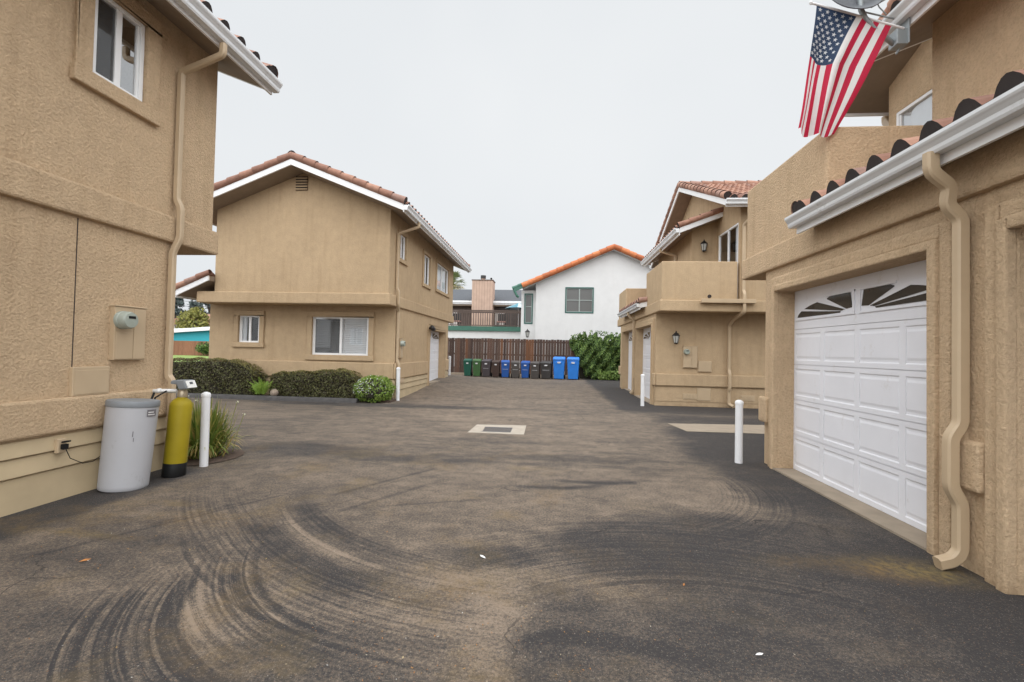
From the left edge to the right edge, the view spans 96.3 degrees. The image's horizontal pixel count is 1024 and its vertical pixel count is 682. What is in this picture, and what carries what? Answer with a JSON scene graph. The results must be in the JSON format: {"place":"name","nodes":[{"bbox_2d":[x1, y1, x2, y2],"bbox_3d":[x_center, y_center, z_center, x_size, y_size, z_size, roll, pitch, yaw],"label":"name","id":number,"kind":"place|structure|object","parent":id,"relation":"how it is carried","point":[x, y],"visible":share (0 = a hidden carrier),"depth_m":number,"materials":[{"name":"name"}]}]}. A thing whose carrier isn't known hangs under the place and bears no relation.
{"place":"outdoors","nodes":[
{"label":"outdoors","id":0,"kind":"place"},
{"bbox_2d":[173,355,208,361],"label":"lawn","id":1,"kind":"structure","parent":0,"point":[184,356],"depth_m":37.14,"materials":[{"name":"green plant"}]},
{"bbox_2d":[173,341,208,355],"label":"boundary fence","id":2,"kind":"object","parent":1,"relation":"on","point":[183,347],"visible":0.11,"depth_m":41.25,"materials":[{"name":"brown wood"}]},
{"bbox_2d":[195,341,208,355],"bbox_3d":[-27.004,0.660,40.385,1.864,1.310,1.702,1,-1,5],"label":"shrub","id":3,"kind":"object","parent":1,"relation":"on","point":[202,348],"visible":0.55,"depth_m":39.97,"materials":[{"name":"green plant"}]},
{"bbox_2d":[0,371,1023,681],"bbox_3d":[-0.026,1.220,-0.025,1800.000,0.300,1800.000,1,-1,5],"label":"ground","id":4,"kind":"structure","parent":0,"point":[408,503],"depth_m":2.91,"materials":[{"name":"grey asphalt"}]},
{"bbox_2d":[97,398,160,492],"bbox_3d":[-3.634,0.972,4.366,0.424,0.847,0.435,1,-1,5],"label":"salt tank","id":5,"kind":"object","parent":4,"relation":"on","point":[128,441],"visible":1,"depth_m":4.21,"materials":[{"name":"grey plastic"}]},
{"bbox_2d":[0,0,282,516],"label":"stucco house","id":6,"kind":"structure","parent":4,"relation":"on","point":[108,108],"depth_m":4.20,"materials":[{"name":"beige paint"}]},
{"bbox_2d":[54,438,99,463],"bbox_3d":[-3.841,0.971,4.139,0.093,0.254,0.472,1,-1,5],"label":"wall outlet","id":7,"kind":"object","parent":6,"relation":"attached to","point":[60,445],"depth_m":3.93,"materials":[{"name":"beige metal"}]},
{"bbox_2d":[68,366,109,396],"bbox_3d":[-3.875,0.365,4.210,0.049,0.260,0.340,1,-1,5],"label":"utility panel","id":8,"kind":"object","parent":6,"relation":"attached to","point":[90,380],"visible":1,"depth_m":4.18,"materials":[{"name":"beige metal"}]},
{"bbox_2d":[69,0,162,126],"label":"window","id":9,"kind":"structure","parent":6,"relation":"in","point":[108,59],"depth_m":4.45,"materials":[{"name":"white plastic"}]},
{"bbox_2d":[109,304,147,359],"bbox_3d":[-3.773,-0.079,4.563,0.174,0.535,0.366,1,-1,5],"label":"electric meter","id":10,"kind":"object","parent":6,"relation":"attached to","point":[127,332],"visible":1,"depth_m":4.49,"materials":[{"name":"beige metal"}]},
{"bbox_2d":[151,380,196,477],"bbox_3d":[-3.527,0.902,4.750,0.418,0.997,0.228,2,-1,-29],"label":"resin tank","id":11,"kind":"object","parent":4,"relation":"on","point":[176,447],"visible":0.88,"depth_m":4.71,"materials":[{"name":"yellow plastic"}]},
{"bbox_2d":[175,297,184,317],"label":"conifer tree","id":12,"kind":"object","parent":4,"relation":"on","point":[179,302],"visible":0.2,"depth_m":74.45,"materials":[{"name":"green plant"}]},
{"bbox_2d":[174,307,209,328],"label":"broadleaf tree","id":13,"kind":"object","parent":4,"relation":"on","point":[190,318],"visible":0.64,"depth_m":56.82,"materials":[{"name":"green plant"}]},
{"bbox_2d":[174,327,209,340],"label":"teal house","id":14,"kind":"structure","parent":4,"relation":"on","point":[193,334],"depth_m":48.06,"materials":[{"name":"paint"}]},
{"bbox_2d":[174,313,209,332],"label":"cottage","id":15,"kind":"structure","parent":4,"relation":"on","point":[179,322],"depth_m":61.69,"materials":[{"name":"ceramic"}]},
{"bbox_2d":[187,300,210,313],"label":"conifer tree","id":16,"kind":"object","parent":4,"relation":"on","point":[196,304],"visible":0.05,"depth_m":73.30,"materials":[{"name":"green plant"}]},
{"bbox_2d":[199,392,210,466],"bbox_3d":[-3.450,1.012,5.153,0.095,0.883,0.095,1,-1,5],"label":"bollard","id":17,"kind":"object","parent":4,"relation":"on","point":[204,429],"visible":0.92,"depth_m":5.12,"materials":[{"name":"white plastic"}]},
{"bbox_2d":[187,448,244,465],"bbox_3d":[-3.724,1.399,5.559,0.800,0.001,0.906,1,-1,5],"label":"soil patch","id":18,"kind":"object","parent":4,"relation":"on","point":[235,453],"visible":0.42,"depth_m":5.53,"materials":[{"name":"brown soil"}]},
{"bbox_2d":[187,395,254,461],"bbox_3d":[-3.774,1.010,5.542,1.033,0.792,1.197,1,-1,5],"label":"strap leaf plant","id":19,"kind":"object","parent":18,"relation":"on","point":[219,439],"visible":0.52,"depth_m":5.50,"materials":[{"name":"green plant"}]},
{"bbox_2d":[176,393,359,402],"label":"kerb","id":20,"kind":"structure","parent":4,"relation":"on","point":[285,398],"depth_m":11.43,"materials":[{"name":"concrete"}]},
{"bbox_2d":[247,377,274,393],"bbox_3d":[-6.311,1.122,11.610,0.875,0.470,0.513,1,-1,5],"label":"fern","id":21,"kind":"object","parent":20,"relation":"on","point":[261,389],"visible":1,"depth_m":11.59,"materials":[{"name":"green plant"}]},
{"bbox_2d":[270,389,278,395],"bbox_3d":[-6.040,1.314,11.653,0.210,0.199,0.168,1,-1,5],"label":"garden stone","id":22,"kind":"object","parent":20,"relation":"on","point":[274,392],"visible":0.94,"depth_m":11.60,"materials":[{"name":"beige stone"}]},
{"bbox_2d":[175,150,471,397],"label":"stucco house","id":23,"kind":"structure","parent":4,"relation":"on","point":[319,266],"depth_m":11.88,"materials":[{"name":"beige paint"}]},
{"bbox_2d":[232,310,264,346],"bbox_3d":[-7.077,-0.319,12.836,1.200,1.330,0.955,1,-1,5],"label":"window","id":24,"kind":"structure","parent":23,"relation":"in","point":[256,318],"depth_m":12.41,"materials":[{"name":"white plastic"}]},
{"bbox_2d":[305,311,373,360],"bbox_3d":[-4.563,-0.133,12.220,1.880,1.300,0.167,1,-1,5],"label":"window","id":25,"kind":"structure","parent":23,"relation":"in","point":[337,335],"depth_m":12.24,"materials":[{"name":"grey glass"}]},
{"bbox_2d":[399,338,405,357],"bbox_3d":[-2.968,0.193,12.436,0.174,0.535,0.262,1,-1,5],"label":"electric meter","id":26,"kind":"object","parent":23,"relation":"attached to","point":[402,343],"visible":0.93,"depth_m":12.35,"materials":[{"name":"beige metal"}]},
{"bbox_2d":[398,228,408,265],"bbox_3d":[-2.998,-2.549,12.509,0.135,0.890,0.810,1,-1,5],"label":"window","id":27,"kind":"structure","parent":23,"relation":"in","point":[402,259],"depth_m":12.70,"materials":[{"name":"white plastic"}]},
{"bbox_2d":[422,249,431,289],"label":"window","id":28,"kind":"structure","parent":23,"relation":"in","point":[424,284],"depth_m":14.93,"materials":[{"name":"white plastic"}]},
{"bbox_2d":[429,331,438,380],"bbox_3d":[-2.915,0.531,16.452,0.042,1.800,2.200,1,-1,5],"label":"garage door","id":29,"kind":"structure","parent":23,"relation":"in","point":[434,340],"depth_m":16.89,"materials":[{"name":"white metal"}]},
{"bbox_2d":[426,258,449,297],"bbox_3d":[-3.010,-2.312,17.178,0.955,1.550,2.500,1,-1,5],"label":"window","id":30,"kind":"structure","parent":23,"relation":"in","point":[441,273],"depth_m":17.21,"materials":[{"name":"white plastic"}]},
{"bbox_2d":[264,394,395,402],"bbox_3d":[-6.318,1.486,12.030,6.600,0.101,0.550,1,-1,5],"label":"planting bed","id":31,"kind":"object","parent":4,"relation":"on","point":[389,401],"visible":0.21,"depth_m":11.53,"materials":[{"name":"brown soil"}]},
{"bbox_2d":[172,357,267,394],"bbox_3d":[-8.033,0.922,12.121,2.996,1.019,0.641,1,-1,5],"label":"clipped hedge","id":32,"kind":"object","parent":31,"relation":"on","point":[224,376],"visible":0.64,"depth_m":11.90,"materials":[{"name":"green plant"}]},
{"bbox_2d":[268,368,361,397],"bbox_3d":[-5.047,1.086,11.860,2.401,0.800,0.641,1,-1,5],"label":"clipped hedge","id":33,"kind":"object","parent":31,"relation":"on","point":[336,383],"visible":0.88,"depth_m":11.65,"materials":[{"name":"green plant"}]},
{"bbox_2d":[353,375,396,402],"bbox_3d":[-3.463,1.191,11.596,1.075,0.694,0.929,1,-1,5],"label":"flowering bush","id":34,"kind":"object","parent":31,"relation":"on","point":[373,389],"visible":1,"depth_m":11.32,"materials":[{"name":"green plant"}]},
{"bbox_2d":[396,367,400,400],"bbox_3d":[-2.982,1.145,11.996,0.106,0.923,0.106,1,-1,5],"label":"bollard","id":35,"kind":"object","parent":4,"relation":"on","point":[398,383],"visible":0.93,"depth_m":11.96,"materials":[{"name":"white plastic"}]},
{"bbox_2d":[448,356,450,374],"bbox_3d":[-2.604,1.044,19.125,0.106,0.843,0.106,1,-1,5],"label":"bollard","id":36,"kind":"object","parent":4,"relation":"on","point":[449,371],"visible":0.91,"depth_m":19.08,"materials":[{"name":"white plastic"}]},
{"bbox_2d":[453,271,466,288],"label":"palm tree","id":37,"kind":"object","parent":4,"relation":"on","point":[456,275],"visible":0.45,"depth_m":40.47,"materials":[{"name":"green plant"}]},
{"bbox_2d":[463,359,472,375],"bbox_3d":[-2.223,1.335,23.157,0.421,0.879,0.521,1,-1,5],"label":"wheeled bin","id":38,"kind":"object","parent":4,"relation":"on","point":[468,367],"visible":0.91,"depth_m":22.95,"materials":[{"name":"green plastic"}]},
{"bbox_2d":[472,359,481,375],"bbox_3d":[-1.755,1.345,23.093,0.433,0.883,0.532,1,-1,5],"label":"wheeled bin","id":39,"kind":"object","parent":4,"relation":"on","point":[477,363],"visible":0.94,"depth_m":22.88,"materials":[{"name":"green plastic"}]},
{"bbox_2d":[448,275,521,359],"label":"deck house","id":40,"kind":"structure","parent":4,"relation":"on","point":[477,308],"depth_m":33.77,"materials":[{"name":"white paint"}]},
{"bbox_2d":[451,313,460,325],"bbox_3d":[-4.035,-1.505,33.120,0.600,1.040,0.620,1,-1,5],"label":"deck chair","id":41,"kind":"object","parent":40,"relation":"on","point":[456,318],"visible":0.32,"depth_m":33.36,"materials":[{"name":"wood"}]},
{"bbox_2d":[448,313,504,325],"bbox_3d":[-2.811,-1.658,35.061,4.500,1.400,0.090,1,-1,5],"label":"window","id":42,"kind":"structure","parent":40,"relation":"in","point":[496,314],"depth_m":34.88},
{"bbox_2d":[497,314,505,326],"bbox_3d":[-0.748,-1.440,32.836,0.600,1.040,0.620,1,-1,5],"label":"deck chair","id":43,"kind":"object","parent":40,"relation":"on","point":[499,320],"visible":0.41,"depth_m":33.07,"materials":[{"name":"wood"}]},
{"bbox_2d":[505,303,520,326],"bbox_3d":[0.455,-1.807,32.731,1.848,1.820,1.848,1,-1,27],"label":"patio umbrella","id":44,"kind":"object","parent":40,"relation":"on","point":[517,306],"visible":0.67,"depth_m":32.70,"materials":[{"name":"fabric"}]},
{"bbox_2d":[481,359,491,376],"bbox_3d":[-1.260,1.361,23.092,0.476,0.884,0.564,1,-1,9],"label":"wheeled bin","id":45,"kind":"object","parent":4,"relation":"on","point":[486,366],"visible":0.98,"depth_m":22.87,"materials":[{"name":"grey plastic"}]},
{"bbox_2d":[492,360,500,376],"bbox_3d":[-0.789,1.392,23.053,0.435,0.857,0.525,1,-1,5],"label":"wheeled bin","id":46,"kind":"object","parent":4,"relation":"on","point":[496,364],"visible":1,"depth_m":22.85,"materials":[{"name":"brown plastic"}]},
{"bbox_2d":[468,424,525,434],"bbox_3d":[-0.231,1.603,7.970,0.930,0.158,0.910,1,-1,5],"label":"storm drain","id":47,"kind":"object","parent":4,"relation":"in","point":[515,429],"visible":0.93,"depth_m":7.93,"materials":[{"name":"concrete"}]},
{"bbox_2d":[501,360,509,376],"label":"wheeled bin","id":48,"kind":"object","parent":4,"relation":"on","point":[505,364],"visible":1,"depth_m":22.78,"materials":[{"name":"blue plastic"}]},
{"bbox_2d":[451,372,579,377],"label":"kerb","id":49,"kind":"structure","parent":4,"relation":"on","point":[459,373],"depth_m":24.40,"materials":[{"name":"concrete"}]},
{"bbox_2d":[447,338,578,374],"bbox_3d":[1.608,0.959,24.214,11.472,2.105,0.164,1,-1,5],"label":"wooden fence","id":50,"kind":"object","parent":49,"relation":"on","point":[471,347],"visible":0.45,"depth_m":24.31,"materials":[{"name":"brown wood"}]},
{"bbox_2d":[511,361,519,377],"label":"wheeled bin","id":51,"kind":"object","parent":4,"relation":"on","point":[515,365],"visible":1,"depth_m":22.68,"materials":[{"name":"grey plastic"}]},
{"bbox_2d":[17,502,1022,681],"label":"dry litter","id":52,"kind":"object","parent":4,"relation":"on","point":[403,621],"visible":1,"depth_m":2.19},
{"bbox_2d":[521,361,529,377],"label":"wheeled bin","id":53,"kind":"object","parent":4,"relation":"on","point":[525,367],"visible":0.96,"depth_m":22.72,"materials":[{"name":"blue plastic"}]},
{"bbox_2d":[530,361,539,378],"bbox_3d":[1.167,1.441,22.795,0.479,0.857,0.565,1,-1,11],"label":"wheeled bin","id":54,"kind":"object","parent":4,"relation":"on","point":[535,368],"visible":0.98,"depth_m":22.57,"materials":[{"name":"grey plastic"}]},
{"bbox_2d":[540,361,552,378],"bbox_3d":[1.729,1.436,22.837,0.577,0.893,0.668,1,-1,12],"label":"wheeled bin","id":55,"kind":"object","parent":4,"relation":"on","point":[546,369],"visible":1,"depth_m":22.58,"materials":[{"name":"grey plastic"}]},
{"bbox_2d":[553,357,565,378],"bbox_3d":[2.348,1.338,22.779,0.597,1.112,0.693,1,-1,10],"label":"wheeled bin","id":56,"kind":"object","parent":4,"relation":"on","point":[559,365],"visible":0.99,"depth_m":22.50,"materials":[{"name":"blue plastic"}]},
{"bbox_2d":[567,357,579,378],"bbox_3d":[3.035,1.352,22.702,0.598,1.112,0.693,1,-1,11],"label":"wheeled bin","id":57,"kind":"object","parent":4,"relation":"on","point":[573,366],"visible":1,"depth_m":22.43,"materials":[{"name":"blue plastic"}]},
{"bbox_2d":[512,244,651,374],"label":"white house","id":58,"kind":"structure","parent":4,"relation":"on","point":[568,300],"depth_m":26.80,"materials":[{"name":"paint"}]},
{"bbox_2d":[524,293,532,323],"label":"window","id":59,"kind":"structure","parent":58,"relation":"in","point":[528,297],"depth_m":27.39,"materials":[{"name":"grey glass"}]},
{"bbox_2d":[565,287,593,312],"bbox_3d":[3.942,-2.385,26.837,1.656,1.526,0.090,1,-1,5],"label":"window","id":60,"kind":"structure","parent":58,"relation":"in","point":[577,299],"depth_m":26.86,"materials":[{"name":"grey glass"}]},
{"bbox_2d":[569,330,620,379],"bbox_3d":[4.594,0.729,23.422,3.343,2.609,1.816,1,-1,5],"label":"climbing vine","id":61,"kind":"object","parent":4,"relation":"on","point":[599,357],"visible":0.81,"depth_m":23.14,"materials":[{"name":"green plant"}]},
{"bbox_2d":[640,374,644,405],"bbox_3d":[3.409,1.303,11.976,0.106,0.883,0.106,1,-1,5],"label":"bollard","id":62,"kind":"object","parent":4,"relation":"on","point":[642,388],"visible":0.9,"depth_m":11.94,"materials":[{"name":"white plastic"}]},
{"bbox_2d":[617,180,765,408],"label":"stucco house","id":63,"kind":"structure","parent":4,"relation":"on","point":[709,302],"depth_m":12.09,"materials":[{"name":"beige paint"}]},
{"bbox_2d":[628,332,631,389],"bbox_3d":[4.368,0.708,16.455,0.042,2.160,2.200,1,-1,5],"label":"garage door","id":64,"kind":"structure","parent":63,"relation":"in","point":[630,333],"depth_m":17.15,"materials":[{"name":"white metal"}]},
{"bbox_2d":[643,327,650,398],"bbox_3d":[4.126,0.644,13.636,0.042,2.160,2.300,1,-1,5],"label":"garage door","id":65,"kind":"structure","parent":63,"relation":"in","point":[647,331],"depth_m":14.14,"materials":[{"name":"white metal"}]},
{"bbox_2d":[672,331,679,343],"bbox_3d":[4.305,-0.091,12.045,0.210,0.350,0.211,1,-1,5],"label":"wall lantern","id":66,"kind":"object","parent":63,"relation":"attached to","point":[676,335],"depth_m":11.98,"materials":[{"name":"metal"}]},
{"bbox_2d":[683,346,697,367],"bbox_3d":[4.686,0.418,12.030,0.376,0.575,0.174,1,-1,5],"label":"electric meter","id":67,"kind":"object","parent":63,"relation":"attached to","point":[689,356],"visible":1,"depth_m":12.05,"materials":[{"name":"beige metal"}]},
{"bbox_2d":[697,388,710,400],"bbox_3d":[5.034,1.401,12.045,0.350,0.340,0.039,1,-1,5],"label":"utility panel","id":68,"kind":"object","parent":63,"relation":"attached to","point":[703,394],"visible":1,"depth_m":12.03,"materials":[{"name":"beige metal"}]},
{"bbox_2d":[701,239,707,251],"bbox_3d":[5.457,-2.706,13.040,0.210,0.350,0.211,1,-1,5],"label":"wall lantern","id":69,"kind":"object","parent":63,"relation":"attached to","point":[704,243],"depth_m":12.98,"materials":[{"name":"metal"}]},
{"bbox_2d":[698,361,711,371],"bbox_3d":[5.064,0.671,12.054,0.340,0.280,0.049,1,-1,5],"label":"utility panel","id":70,"kind":"object","parent":63,"relation":"attached to","point":[704,366],"visible":1,"depth_m":12.03,"materials":[{"name":"beige metal"}]},
{"bbox_2d":[718,222,738,298],"bbox_3d":[5.819,-1.990,12.280,0.091,2.003,1.386,1,-1,5],"label":"window","id":71,"kind":"structure","parent":63,"relation":"in","point":[736,225],"depth_m":12.26,"materials":[{"name":"white plastic"}]},
{"bbox_2d":[668,423,764,433],"bbox_3d":[5.131,1.655,8.632,4.200,0.001,1.350,1,-1,5],"label":"concrete pad","id":72,"kind":"object","parent":4,"relation":"on","point":[730,428],"visible":0.4,"depth_m":8.57,"materials":[{"name":"beige concrete"}]},
{"bbox_2d":[735,400,743,463],"bbox_3d":[2.903,1.179,5.868,0.101,0.853,0.101,1,-1,5],"label":"bollard","id":73,"kind":"object","parent":4,"relation":"on","point":[739,404],"visible":0.91,"depth_m":5.83,"materials":[{"name":"white plastic"}]},
{"bbox_2d":[742,0,1023,594],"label":"stucco house","id":74,"kind":"structure","parent":4,"relation":"on","point":[885,261],"depth_m":3.88,"materials":[{"name":"beige paint"}]},
{"bbox_2d":[798,1,904,136],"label":"flag","id":75,"kind":"object","parent":74,"relation":"attached to","point":[846,46],"visible":1,"depth_m":4.59,"materials":[{"name":"multicoloured fabric"}]},
{"bbox_2d":[793,260,926,532],"bbox_3d":[3.334,0.434,4.422,0.042,2.160,2.300,1,-1,5],"label":"garage door","id":76,"kind":"structure","parent":74,"relation":"in","point":[860,424],"depth_m":4.28,"materials":[{"name":"white metal"}]},
{"bbox_2d":[832,0,909,54],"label":"satellite dish","id":77,"kind":"object","parent":74,"relation":"attached to","point":[897,40],"visible":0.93,"depth_m":4.58,"materials":[{"name":"grey metal"}]},
{"bbox_2d":[896,89,931,125],"bbox_3d":[5.226,-2.142,5.588,0.055,2.002,1.386,1,-1,5],"label":"window","id":78,"kind":"structure","parent":74,"relation":"in","point":[919,111],"depth_m":5.96,"materials":[{"name":"white glass"}]},
{"bbox_2d":[176,0,888,312],"label":"sky","id":79,"kind":"structure","parent":0,"point":[536,137],"materials":[{"name":"white"}]}
]}

